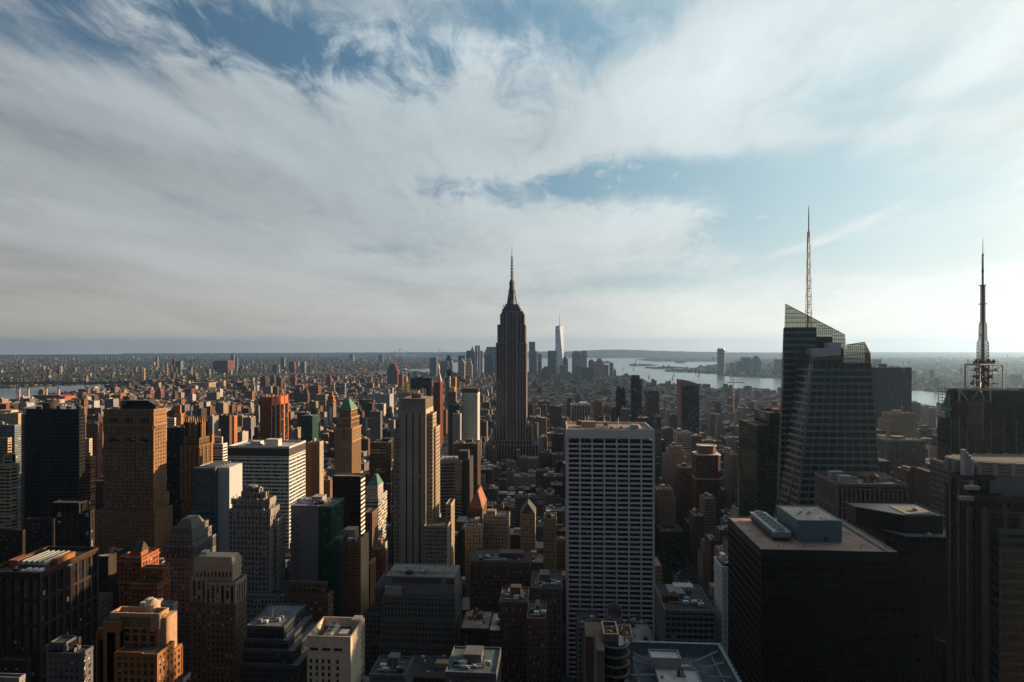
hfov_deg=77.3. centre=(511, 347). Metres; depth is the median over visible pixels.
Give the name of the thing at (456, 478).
concave band tower
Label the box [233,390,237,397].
city building
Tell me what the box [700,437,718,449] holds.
city building
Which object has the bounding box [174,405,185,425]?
orange shoulder tower
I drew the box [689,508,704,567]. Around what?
city building
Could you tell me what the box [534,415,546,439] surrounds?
city building
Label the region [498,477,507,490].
city building
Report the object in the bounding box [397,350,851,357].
hills
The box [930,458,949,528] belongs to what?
grey block
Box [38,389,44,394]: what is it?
city building
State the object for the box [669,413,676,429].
city building
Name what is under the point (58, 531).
window
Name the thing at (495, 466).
city building
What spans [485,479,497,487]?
city building
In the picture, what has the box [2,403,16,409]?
city building
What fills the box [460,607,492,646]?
city building
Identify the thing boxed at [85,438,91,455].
orange sliver tower
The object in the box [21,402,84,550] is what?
faceted black tower
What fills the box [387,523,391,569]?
city building
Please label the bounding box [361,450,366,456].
city building
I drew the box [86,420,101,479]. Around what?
maroon block tower
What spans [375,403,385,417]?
city building
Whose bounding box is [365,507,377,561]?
orange strip tower
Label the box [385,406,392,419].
city building
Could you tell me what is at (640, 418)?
city building
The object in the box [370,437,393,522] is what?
dark gap block
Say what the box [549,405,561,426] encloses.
city building
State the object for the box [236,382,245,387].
city building
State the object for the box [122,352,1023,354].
hills
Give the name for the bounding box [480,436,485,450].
city building
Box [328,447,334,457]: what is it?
city building
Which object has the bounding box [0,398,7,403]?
city building
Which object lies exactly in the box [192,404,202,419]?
city building
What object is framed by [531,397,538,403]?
city building
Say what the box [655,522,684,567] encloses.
blue skylight block
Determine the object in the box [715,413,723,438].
city building
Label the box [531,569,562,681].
cornice block
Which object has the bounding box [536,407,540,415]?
city building
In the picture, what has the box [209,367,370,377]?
stone towered bridge
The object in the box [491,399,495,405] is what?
city building
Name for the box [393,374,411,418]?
gold pyramid tower
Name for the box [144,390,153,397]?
housing tower
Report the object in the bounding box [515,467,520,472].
city building
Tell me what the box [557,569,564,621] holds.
city building
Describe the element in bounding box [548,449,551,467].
city building
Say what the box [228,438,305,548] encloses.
banded office block
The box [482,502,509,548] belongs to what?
beige twin block
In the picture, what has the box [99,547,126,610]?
city building
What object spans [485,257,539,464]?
stepped skyscraper
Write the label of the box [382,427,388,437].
city building
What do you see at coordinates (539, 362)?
office tower
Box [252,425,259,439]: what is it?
city building
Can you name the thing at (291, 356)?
shore land
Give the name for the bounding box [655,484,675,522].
pale deco block
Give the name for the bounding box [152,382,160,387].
city building
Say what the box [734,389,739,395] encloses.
city building
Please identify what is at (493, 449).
city building
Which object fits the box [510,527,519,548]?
city building
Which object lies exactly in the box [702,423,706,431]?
city building
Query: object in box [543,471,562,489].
city building
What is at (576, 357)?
office tower
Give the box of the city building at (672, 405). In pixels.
[670,402,674,408]
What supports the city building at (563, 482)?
on the ground
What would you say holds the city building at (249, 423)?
on the ground
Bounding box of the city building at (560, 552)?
[557,535,564,569]
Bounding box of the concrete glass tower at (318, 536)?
[291,494,346,616]
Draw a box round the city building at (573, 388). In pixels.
[569,386,575,392]
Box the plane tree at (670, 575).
[664,573,674,583]
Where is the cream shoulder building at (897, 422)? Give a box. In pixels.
[877,405,919,438]
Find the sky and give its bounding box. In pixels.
[0,0,1023,354]
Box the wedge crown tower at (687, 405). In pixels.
[677,379,698,433]
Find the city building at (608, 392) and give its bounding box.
[606,389,611,394]
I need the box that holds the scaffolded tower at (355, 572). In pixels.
[343,526,368,675]
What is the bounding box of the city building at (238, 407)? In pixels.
[236,405,240,410]
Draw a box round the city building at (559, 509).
[545,504,564,523]
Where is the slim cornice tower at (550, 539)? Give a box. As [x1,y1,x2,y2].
[543,510,556,570]
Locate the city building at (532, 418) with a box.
[530,415,539,435]
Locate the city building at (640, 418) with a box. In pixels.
[636,415,649,425]
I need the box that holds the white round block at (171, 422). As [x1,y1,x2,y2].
[167,418,175,426]
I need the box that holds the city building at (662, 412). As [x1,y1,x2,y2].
[659,408,665,419]
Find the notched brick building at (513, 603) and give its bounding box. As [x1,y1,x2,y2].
[499,584,529,681]
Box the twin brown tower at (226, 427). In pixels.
[221,414,231,445]
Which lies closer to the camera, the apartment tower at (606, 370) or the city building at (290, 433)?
the city building at (290, 433)
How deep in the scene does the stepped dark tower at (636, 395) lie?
1503.90 m
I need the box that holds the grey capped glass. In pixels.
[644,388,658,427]
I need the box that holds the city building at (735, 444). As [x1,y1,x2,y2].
[732,441,738,452]
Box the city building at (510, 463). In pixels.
[506,459,515,470]
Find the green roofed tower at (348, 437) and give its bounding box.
[333,399,361,473]
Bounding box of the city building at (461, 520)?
[455,515,466,529]
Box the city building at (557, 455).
[552,451,562,469]
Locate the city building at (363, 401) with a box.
[361,398,371,410]
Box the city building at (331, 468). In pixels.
[325,463,334,475]
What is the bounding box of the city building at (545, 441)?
[543,434,546,449]
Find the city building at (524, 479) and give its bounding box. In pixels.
[514,472,535,485]
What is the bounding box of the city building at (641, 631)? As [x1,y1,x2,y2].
[599,621,654,640]
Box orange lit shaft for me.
[453,377,456,390]
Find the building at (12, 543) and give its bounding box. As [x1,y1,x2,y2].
[0,529,24,563]
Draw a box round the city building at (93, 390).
[91,388,96,393]
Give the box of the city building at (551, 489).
[546,488,554,504]
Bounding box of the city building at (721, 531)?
[715,525,727,544]
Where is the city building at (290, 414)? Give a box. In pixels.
[288,411,293,418]
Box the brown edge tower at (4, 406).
[0,402,9,409]
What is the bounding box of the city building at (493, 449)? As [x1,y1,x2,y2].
[490,445,496,462]
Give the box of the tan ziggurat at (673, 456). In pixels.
[662,442,686,495]
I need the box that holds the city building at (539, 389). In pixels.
[537,387,541,392]
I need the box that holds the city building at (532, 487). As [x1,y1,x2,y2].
[530,483,535,492]
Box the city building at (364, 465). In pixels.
[361,460,368,472]
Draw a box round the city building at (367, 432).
[366,428,369,436]
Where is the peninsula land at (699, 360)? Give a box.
[639,358,780,361]
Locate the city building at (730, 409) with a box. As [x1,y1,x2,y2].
[729,406,734,412]
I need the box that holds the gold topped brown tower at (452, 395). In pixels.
[448,387,456,455]
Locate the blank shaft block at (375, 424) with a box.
[370,409,381,442]
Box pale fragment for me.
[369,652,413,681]
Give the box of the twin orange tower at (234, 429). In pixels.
[232,415,236,443]
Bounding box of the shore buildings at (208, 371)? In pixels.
[0,355,456,386]
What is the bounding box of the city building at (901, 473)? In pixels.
[894,465,910,501]
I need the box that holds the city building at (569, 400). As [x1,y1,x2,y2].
[567,397,571,416]
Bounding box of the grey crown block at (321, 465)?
[307,438,323,493]
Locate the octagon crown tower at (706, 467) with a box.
[692,443,720,524]
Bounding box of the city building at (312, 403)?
[308,400,317,411]
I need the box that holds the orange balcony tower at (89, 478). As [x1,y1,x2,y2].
[85,452,94,508]
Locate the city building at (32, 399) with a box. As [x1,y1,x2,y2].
[23,397,35,405]
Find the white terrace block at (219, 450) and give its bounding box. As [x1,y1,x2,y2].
[213,437,226,461]
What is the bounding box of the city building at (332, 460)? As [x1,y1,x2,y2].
[323,458,334,462]
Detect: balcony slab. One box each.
[87,413,102,446]
[445,376,450,408]
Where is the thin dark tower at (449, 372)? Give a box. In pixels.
[447,370,451,386]
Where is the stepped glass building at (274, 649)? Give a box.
[240,603,317,681]
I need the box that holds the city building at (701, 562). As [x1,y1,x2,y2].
[698,537,703,581]
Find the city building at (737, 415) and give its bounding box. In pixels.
[734,411,740,421]
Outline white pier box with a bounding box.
[571,402,589,421]
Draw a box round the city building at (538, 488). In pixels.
[535,485,542,494]
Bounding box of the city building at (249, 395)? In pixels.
[244,390,254,399]
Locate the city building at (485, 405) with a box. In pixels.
[481,401,489,408]
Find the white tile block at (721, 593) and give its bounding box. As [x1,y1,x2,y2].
[714,552,727,655]
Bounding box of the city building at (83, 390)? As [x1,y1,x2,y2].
[78,389,88,393]
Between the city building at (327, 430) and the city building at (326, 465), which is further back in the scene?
the city building at (327, 430)
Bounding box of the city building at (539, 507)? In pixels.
[537,499,542,516]
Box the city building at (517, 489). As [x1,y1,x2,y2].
[508,486,529,492]
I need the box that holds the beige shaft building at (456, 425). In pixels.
[453,410,461,455]
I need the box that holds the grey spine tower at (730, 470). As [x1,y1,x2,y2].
[724,447,737,508]
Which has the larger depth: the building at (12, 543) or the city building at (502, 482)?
the city building at (502, 482)
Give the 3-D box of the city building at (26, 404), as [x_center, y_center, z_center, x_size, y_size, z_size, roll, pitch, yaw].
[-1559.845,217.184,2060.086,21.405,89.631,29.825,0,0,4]
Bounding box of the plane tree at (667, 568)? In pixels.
[662,566,673,575]
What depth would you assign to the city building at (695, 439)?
1348.08 m
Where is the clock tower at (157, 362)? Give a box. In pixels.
[156,357,158,367]
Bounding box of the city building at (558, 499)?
[555,495,562,505]
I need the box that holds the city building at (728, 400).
[726,397,732,404]
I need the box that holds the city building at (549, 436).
[547,432,551,440]
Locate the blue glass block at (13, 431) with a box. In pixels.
[0,422,20,506]
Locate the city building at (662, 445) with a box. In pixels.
[661,438,664,473]
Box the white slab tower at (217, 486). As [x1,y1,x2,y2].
[194,461,241,551]
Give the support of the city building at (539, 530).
on the ground
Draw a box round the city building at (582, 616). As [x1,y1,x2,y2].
[576,610,598,681]
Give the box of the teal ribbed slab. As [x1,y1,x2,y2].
[872,364,911,427]
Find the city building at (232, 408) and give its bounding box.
[229,404,235,412]
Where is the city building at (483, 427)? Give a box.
[480,419,487,441]
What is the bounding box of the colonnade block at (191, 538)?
[165,515,216,675]
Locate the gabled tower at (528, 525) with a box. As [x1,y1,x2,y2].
[520,499,535,549]
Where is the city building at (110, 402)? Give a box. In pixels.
[104,397,118,408]
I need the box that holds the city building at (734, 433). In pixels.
[725,432,738,435]
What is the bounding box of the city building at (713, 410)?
[710,408,716,412]
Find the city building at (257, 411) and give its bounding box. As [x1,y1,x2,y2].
[254,405,259,423]
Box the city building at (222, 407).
[217,402,227,414]
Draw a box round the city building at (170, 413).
[168,409,172,417]
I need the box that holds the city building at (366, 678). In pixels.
[364,675,368,681]
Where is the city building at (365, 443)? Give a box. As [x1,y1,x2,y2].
[362,437,369,455]
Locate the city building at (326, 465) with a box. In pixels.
[323,461,334,468]
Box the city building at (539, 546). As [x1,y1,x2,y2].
[536,541,542,553]
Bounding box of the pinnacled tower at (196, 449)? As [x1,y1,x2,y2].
[180,415,211,518]
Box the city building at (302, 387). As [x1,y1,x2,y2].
[295,385,304,390]
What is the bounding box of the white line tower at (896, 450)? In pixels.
[877,435,925,471]
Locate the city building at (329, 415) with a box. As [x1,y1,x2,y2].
[327,407,331,424]
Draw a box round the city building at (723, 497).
[721,486,726,507]
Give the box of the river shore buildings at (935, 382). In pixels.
[667,355,1023,390]
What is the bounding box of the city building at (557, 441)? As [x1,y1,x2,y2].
[552,430,563,456]
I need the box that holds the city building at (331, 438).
[329,430,334,449]
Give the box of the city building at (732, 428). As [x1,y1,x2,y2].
[728,425,734,431]
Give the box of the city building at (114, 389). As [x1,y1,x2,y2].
[110,386,118,392]
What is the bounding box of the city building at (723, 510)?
[721,508,730,516]
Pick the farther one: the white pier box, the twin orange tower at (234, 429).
the white pier box
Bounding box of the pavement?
[18,440,713,681]
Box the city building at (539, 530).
[536,520,542,540]
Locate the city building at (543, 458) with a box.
[539,449,548,467]
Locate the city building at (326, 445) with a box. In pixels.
[323,441,328,449]
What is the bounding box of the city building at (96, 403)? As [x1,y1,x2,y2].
[88,400,99,407]
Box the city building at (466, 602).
[462,596,469,617]
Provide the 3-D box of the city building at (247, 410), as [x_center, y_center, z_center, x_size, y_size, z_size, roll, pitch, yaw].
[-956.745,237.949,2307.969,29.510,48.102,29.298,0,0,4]
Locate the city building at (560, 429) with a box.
[557,427,564,433]
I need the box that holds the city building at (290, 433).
[288,429,293,439]
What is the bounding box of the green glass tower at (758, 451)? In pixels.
[739,408,779,516]
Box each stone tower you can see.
[94,400,172,557]
[458,358,464,378]
[465,358,472,378]
[470,346,474,371]
[934,449,1023,681]
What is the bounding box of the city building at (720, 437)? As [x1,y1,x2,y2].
[718,434,732,444]
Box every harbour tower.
[717,348,724,372]
[729,362,733,371]
[736,362,740,371]
[740,357,745,371]
[746,357,750,371]
[751,356,760,372]
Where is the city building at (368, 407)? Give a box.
[364,402,374,417]
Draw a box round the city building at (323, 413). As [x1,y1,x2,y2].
[319,411,326,417]
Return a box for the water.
[0,354,946,405]
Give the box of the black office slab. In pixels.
[728,505,897,681]
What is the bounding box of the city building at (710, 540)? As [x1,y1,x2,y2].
[704,533,718,590]
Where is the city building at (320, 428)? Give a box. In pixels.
[318,425,322,437]
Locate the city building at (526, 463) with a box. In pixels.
[519,455,537,472]
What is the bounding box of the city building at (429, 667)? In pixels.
[412,653,450,681]
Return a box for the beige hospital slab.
[0,409,22,423]
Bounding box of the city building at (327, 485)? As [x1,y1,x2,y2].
[323,476,331,497]
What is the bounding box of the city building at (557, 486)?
[551,481,562,496]
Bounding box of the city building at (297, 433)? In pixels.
[294,427,300,439]
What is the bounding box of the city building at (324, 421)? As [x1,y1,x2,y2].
[321,418,326,426]
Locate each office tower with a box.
[175,361,182,372]
[213,360,233,372]
[231,354,234,367]
[281,357,285,369]
[430,357,437,375]
[440,361,448,376]
[447,360,452,374]
[466,350,470,360]
[480,350,482,372]
[484,355,492,375]
[486,347,495,373]
[529,342,534,372]
[531,351,536,375]
[537,354,541,375]
[548,351,555,374]
[559,365,567,377]
[563,356,567,364]
[572,351,580,375]
[574,365,581,379]
[581,351,586,366]
[588,359,594,366]
[594,358,603,374]
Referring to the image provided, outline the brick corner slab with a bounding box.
[306,441,319,496]
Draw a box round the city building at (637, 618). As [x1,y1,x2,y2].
[629,614,644,622]
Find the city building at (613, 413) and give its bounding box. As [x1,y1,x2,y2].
[611,406,615,421]
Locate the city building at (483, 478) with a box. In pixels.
[481,473,485,483]
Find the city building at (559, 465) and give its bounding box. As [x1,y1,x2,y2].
[556,460,562,472]
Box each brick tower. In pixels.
[165,362,167,375]
[371,545,385,583]
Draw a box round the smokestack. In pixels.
[27,387,29,397]
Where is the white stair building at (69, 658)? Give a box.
[45,635,93,681]
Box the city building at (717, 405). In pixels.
[714,402,721,414]
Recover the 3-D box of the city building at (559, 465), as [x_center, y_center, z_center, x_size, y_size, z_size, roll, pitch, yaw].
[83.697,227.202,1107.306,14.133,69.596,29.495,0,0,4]
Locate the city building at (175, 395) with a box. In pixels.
[171,391,178,398]
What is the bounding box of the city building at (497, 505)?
[494,500,502,510]
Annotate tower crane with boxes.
[727,380,744,413]
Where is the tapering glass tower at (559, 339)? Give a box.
[555,314,563,374]
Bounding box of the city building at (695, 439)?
[691,432,703,465]
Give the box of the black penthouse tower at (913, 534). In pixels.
[845,501,945,681]
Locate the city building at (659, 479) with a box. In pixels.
[658,476,661,483]
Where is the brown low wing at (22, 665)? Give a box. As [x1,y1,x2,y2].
[1,657,30,681]
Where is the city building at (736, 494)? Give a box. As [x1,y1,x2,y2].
[732,487,737,503]
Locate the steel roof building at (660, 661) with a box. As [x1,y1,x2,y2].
[624,640,741,681]
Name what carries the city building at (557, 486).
on the ground
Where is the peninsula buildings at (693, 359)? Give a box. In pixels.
[638,356,780,361]
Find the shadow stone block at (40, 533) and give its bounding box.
[26,518,54,553]
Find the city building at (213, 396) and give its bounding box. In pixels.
[207,392,219,400]
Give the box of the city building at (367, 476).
[364,471,369,496]
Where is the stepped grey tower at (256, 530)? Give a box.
[227,484,286,624]
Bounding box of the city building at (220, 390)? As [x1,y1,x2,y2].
[217,388,222,396]
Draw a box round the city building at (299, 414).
[297,411,310,426]
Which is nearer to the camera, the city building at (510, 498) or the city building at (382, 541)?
the city building at (382, 541)
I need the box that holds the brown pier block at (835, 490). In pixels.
[814,470,907,525]
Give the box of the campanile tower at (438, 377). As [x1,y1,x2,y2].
[436,365,441,380]
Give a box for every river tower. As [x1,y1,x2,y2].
[774,359,781,374]
[871,359,881,366]
[912,370,915,377]
[1010,375,1021,384]
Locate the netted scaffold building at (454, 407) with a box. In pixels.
[449,402,461,455]
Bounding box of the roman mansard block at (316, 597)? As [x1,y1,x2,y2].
[285,580,332,621]
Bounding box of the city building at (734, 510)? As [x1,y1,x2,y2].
[731,503,737,516]
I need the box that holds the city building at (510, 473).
[506,468,514,487]
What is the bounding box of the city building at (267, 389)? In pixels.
[263,386,272,392]
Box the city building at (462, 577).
[460,575,464,596]
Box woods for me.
[0,357,1023,390]
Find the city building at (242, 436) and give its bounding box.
[237,431,247,442]
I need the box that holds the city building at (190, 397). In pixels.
[187,394,195,403]
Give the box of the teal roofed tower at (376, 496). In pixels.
[365,474,386,538]
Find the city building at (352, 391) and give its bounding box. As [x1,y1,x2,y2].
[348,389,356,392]
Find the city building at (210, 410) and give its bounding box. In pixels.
[206,405,214,415]
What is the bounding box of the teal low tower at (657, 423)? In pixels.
[653,414,660,483]
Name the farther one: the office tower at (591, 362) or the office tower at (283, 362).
the office tower at (283, 362)
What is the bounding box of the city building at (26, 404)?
[20,401,33,409]
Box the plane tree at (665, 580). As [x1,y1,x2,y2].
[662,578,669,583]
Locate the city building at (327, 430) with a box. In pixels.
[321,428,331,439]
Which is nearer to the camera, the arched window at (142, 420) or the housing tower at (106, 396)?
the arched window at (142, 420)
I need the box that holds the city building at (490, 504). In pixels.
[486,498,493,509]
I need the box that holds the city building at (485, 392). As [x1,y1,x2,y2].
[481,389,488,396]
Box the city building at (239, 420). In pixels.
[236,414,246,427]
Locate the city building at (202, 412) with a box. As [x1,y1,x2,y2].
[198,407,206,420]
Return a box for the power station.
[10,394,75,401]
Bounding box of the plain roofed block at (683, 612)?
[654,582,714,642]
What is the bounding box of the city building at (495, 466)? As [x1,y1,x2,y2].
[481,464,497,477]
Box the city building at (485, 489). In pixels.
[481,483,487,497]
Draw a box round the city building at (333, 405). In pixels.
[331,402,335,422]
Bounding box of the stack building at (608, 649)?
[584,603,632,681]
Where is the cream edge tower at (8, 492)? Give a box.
[0,453,17,528]
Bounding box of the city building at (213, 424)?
[209,414,218,435]
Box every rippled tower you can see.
[475,345,476,377]
[478,345,479,377]
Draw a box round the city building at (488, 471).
[481,465,493,480]
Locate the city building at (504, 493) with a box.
[499,488,515,499]
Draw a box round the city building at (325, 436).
[322,431,328,441]
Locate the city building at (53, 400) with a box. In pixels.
[45,399,59,404]
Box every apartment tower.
[289,362,295,371]
[301,362,305,372]
[604,365,608,376]
[609,363,613,375]
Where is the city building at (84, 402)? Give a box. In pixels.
[81,398,88,422]
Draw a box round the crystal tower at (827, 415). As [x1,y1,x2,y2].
[773,207,883,516]
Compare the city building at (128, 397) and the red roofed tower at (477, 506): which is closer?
the red roofed tower at (477, 506)
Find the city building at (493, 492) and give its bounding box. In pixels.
[488,485,500,500]
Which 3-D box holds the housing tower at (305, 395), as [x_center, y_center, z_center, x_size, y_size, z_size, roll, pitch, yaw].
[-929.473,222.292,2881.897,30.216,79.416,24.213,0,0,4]
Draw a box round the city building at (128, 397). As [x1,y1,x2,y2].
[123,395,134,399]
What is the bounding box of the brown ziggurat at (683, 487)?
[675,463,691,529]
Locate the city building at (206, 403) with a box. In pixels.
[203,401,210,407]
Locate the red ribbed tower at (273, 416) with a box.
[259,393,288,439]
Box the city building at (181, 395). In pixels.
[178,392,183,398]
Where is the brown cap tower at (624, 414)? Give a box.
[620,406,629,421]
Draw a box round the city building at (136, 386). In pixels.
[134,384,140,388]
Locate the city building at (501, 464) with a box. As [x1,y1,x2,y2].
[496,462,503,469]
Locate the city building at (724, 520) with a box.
[720,515,729,524]
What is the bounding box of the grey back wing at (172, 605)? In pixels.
[161,601,177,644]
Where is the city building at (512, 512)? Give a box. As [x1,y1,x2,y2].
[509,502,514,526]
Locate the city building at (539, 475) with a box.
[536,467,554,487]
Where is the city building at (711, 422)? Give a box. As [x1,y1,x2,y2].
[708,413,716,435]
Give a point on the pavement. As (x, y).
(566, 679)
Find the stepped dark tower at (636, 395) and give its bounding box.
[631,375,641,421]
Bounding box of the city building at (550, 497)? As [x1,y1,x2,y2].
[547,488,553,504]
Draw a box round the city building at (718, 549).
[714,545,722,555]
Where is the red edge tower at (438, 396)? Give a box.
[434,380,442,448]
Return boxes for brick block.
[0,546,98,681]
[117,541,170,607]
[387,364,399,383]
[398,374,403,387]
[541,366,550,379]
[581,367,593,379]
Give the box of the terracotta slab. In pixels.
[369,557,375,605]
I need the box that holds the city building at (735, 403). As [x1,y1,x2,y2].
[732,399,736,407]
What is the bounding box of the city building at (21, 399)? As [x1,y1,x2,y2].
[19,396,27,409]
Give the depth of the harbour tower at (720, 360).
6567.65 m
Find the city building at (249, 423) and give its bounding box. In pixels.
[241,416,255,439]
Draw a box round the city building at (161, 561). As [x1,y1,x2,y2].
[159,556,164,564]
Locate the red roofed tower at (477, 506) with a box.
[467,486,486,520]
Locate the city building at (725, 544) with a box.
[723,536,727,556]
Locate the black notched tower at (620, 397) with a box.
[616,386,625,420]
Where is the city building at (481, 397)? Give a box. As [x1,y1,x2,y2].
[480,394,483,402]
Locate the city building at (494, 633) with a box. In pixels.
[489,612,498,646]
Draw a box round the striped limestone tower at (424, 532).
[393,388,454,564]
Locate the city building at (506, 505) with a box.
[500,501,509,510]
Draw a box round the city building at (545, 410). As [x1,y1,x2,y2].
[543,403,546,416]
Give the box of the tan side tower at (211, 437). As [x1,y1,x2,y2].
[207,434,213,460]
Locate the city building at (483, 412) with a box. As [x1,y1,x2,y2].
[480,409,488,415]
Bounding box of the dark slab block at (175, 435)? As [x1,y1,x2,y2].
[167,422,185,531]
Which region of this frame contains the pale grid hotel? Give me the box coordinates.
[461,385,479,439]
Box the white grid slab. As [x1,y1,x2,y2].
[565,416,654,677]
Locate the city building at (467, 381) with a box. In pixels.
[465,379,470,384]
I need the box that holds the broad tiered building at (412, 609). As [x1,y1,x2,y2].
[365,564,462,674]
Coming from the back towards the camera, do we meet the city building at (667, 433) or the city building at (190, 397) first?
the city building at (190, 397)
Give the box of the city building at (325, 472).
[323,469,328,475]
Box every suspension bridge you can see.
[0,371,215,389]
[347,348,484,355]
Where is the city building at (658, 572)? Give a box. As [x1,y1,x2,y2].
[655,556,662,583]
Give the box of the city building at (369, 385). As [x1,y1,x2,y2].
[366,382,373,388]
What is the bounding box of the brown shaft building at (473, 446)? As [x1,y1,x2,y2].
[454,438,480,496]
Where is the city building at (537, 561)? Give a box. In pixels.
[531,550,543,572]
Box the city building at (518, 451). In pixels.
[516,448,520,455]
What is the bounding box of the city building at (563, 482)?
[563,460,564,505]
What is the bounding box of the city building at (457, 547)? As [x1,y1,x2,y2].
[455,530,460,574]
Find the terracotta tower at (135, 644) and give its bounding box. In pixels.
[96,597,182,681]
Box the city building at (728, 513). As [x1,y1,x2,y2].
[725,511,730,516]
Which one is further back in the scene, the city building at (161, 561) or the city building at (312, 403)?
the city building at (312, 403)
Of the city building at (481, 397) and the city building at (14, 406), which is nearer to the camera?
the city building at (14, 406)
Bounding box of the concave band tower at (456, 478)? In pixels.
[440,449,472,520]
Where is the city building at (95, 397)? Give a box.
[92,395,98,399]
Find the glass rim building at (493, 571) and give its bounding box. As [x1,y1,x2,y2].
[470,548,531,611]
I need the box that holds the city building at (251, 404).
[249,402,253,412]
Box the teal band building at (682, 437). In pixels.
[673,428,690,464]
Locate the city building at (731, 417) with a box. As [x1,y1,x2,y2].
[728,413,733,422]
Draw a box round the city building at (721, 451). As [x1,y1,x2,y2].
[716,448,723,468]
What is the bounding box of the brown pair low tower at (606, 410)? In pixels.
[602,403,609,420]
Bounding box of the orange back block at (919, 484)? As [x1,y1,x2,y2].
[910,466,929,507]
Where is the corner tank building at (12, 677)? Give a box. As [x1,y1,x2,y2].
[0,673,25,681]
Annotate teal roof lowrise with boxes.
[445,645,500,681]
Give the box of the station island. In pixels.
[650,366,677,368]
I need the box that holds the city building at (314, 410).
[311,407,319,414]
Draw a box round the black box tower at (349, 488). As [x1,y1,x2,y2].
[332,473,364,533]
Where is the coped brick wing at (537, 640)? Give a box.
[527,599,546,681]
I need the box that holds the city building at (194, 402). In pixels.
[191,401,202,404]
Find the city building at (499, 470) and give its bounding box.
[497,466,502,476]
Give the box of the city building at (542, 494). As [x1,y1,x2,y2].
[539,490,545,516]
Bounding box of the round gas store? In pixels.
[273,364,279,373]
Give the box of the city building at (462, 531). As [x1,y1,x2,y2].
[460,523,465,574]
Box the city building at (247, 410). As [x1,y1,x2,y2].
[241,407,252,413]
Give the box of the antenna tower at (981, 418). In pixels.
[937,253,1023,460]
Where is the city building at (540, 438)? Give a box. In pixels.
[538,436,542,450]
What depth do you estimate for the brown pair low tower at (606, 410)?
1290.21 m
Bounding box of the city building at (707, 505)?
[699,492,715,535]
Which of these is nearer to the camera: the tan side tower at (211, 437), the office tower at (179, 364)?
the tan side tower at (211, 437)
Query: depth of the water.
5554.56 m
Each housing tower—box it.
[99,392,105,399]
[104,394,112,398]
[111,394,125,398]
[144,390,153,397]
[155,388,163,398]
[184,388,194,396]
[185,381,190,387]
[192,382,215,387]
[219,381,225,387]
[260,376,266,386]
[270,375,275,385]
[273,386,278,394]
[276,377,282,387]
[290,377,296,386]
[294,388,300,402]
[301,388,309,402]
[309,385,320,400]
[316,394,328,410]
[326,375,331,386]
[326,392,335,410]
[340,383,345,394]
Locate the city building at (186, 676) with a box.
[183,670,190,681]
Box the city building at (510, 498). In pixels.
[503,496,514,501]
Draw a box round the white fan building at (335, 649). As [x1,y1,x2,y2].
[307,615,364,681]
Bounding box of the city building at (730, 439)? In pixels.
[726,436,735,446]
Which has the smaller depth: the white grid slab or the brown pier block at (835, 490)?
the brown pier block at (835, 490)
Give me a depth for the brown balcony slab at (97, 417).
1175.95 m
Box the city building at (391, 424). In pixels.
[385,417,395,429]
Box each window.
[57,530,60,537]
[74,521,77,528]
[85,521,88,528]
[109,438,118,441]
[110,418,117,422]
[125,418,132,422]
[133,635,137,640]
[140,418,148,422]
[140,439,149,441]
[197,571,230,576]
[341,430,345,438]
[406,590,454,594]
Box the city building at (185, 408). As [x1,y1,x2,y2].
[173,404,189,417]
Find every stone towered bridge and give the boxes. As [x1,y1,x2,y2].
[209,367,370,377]
[266,365,419,376]
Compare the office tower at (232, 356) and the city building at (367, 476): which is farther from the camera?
the office tower at (232, 356)
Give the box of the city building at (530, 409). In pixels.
[527,404,533,422]
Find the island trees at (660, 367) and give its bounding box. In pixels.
[645,367,685,367]
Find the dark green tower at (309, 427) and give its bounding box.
[301,413,317,457]
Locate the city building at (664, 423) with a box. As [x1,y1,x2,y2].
[661,420,667,426]
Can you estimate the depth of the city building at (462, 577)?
617.68 m
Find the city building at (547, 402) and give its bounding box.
[539,400,549,412]
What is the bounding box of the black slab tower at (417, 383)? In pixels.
[411,377,431,395]
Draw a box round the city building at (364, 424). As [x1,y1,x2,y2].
[361,417,368,435]
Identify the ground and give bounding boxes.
[18,373,936,671]
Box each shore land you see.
[0,354,465,387]
[688,354,1023,391]
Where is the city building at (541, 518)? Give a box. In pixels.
[536,516,543,520]
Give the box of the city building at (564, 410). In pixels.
[562,407,566,416]
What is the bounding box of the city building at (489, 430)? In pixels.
[488,428,491,439]
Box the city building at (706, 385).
[702,384,709,388]
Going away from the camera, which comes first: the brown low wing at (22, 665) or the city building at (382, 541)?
the brown low wing at (22, 665)
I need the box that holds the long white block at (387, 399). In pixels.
[367,393,393,416]
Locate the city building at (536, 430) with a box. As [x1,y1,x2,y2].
[535,422,537,439]
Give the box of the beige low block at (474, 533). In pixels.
[465,517,483,595]
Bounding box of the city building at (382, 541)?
[378,538,387,571]
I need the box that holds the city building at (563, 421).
[562,416,569,427]
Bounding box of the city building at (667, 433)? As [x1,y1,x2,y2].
[661,426,673,452]
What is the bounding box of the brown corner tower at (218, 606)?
[190,549,246,681]
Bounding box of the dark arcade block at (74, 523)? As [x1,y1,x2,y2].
[49,499,94,546]
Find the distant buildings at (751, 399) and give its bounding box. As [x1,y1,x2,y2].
[8,372,945,627]
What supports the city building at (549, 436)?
on the ground
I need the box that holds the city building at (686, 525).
[684,515,688,558]
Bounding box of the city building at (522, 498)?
[515,491,536,526]
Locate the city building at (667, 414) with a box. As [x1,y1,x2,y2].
[666,409,669,426]
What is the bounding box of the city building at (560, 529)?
[557,524,564,534]
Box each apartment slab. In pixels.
[349,354,353,360]
[378,355,383,362]
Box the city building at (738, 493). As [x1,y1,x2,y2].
[738,470,738,516]

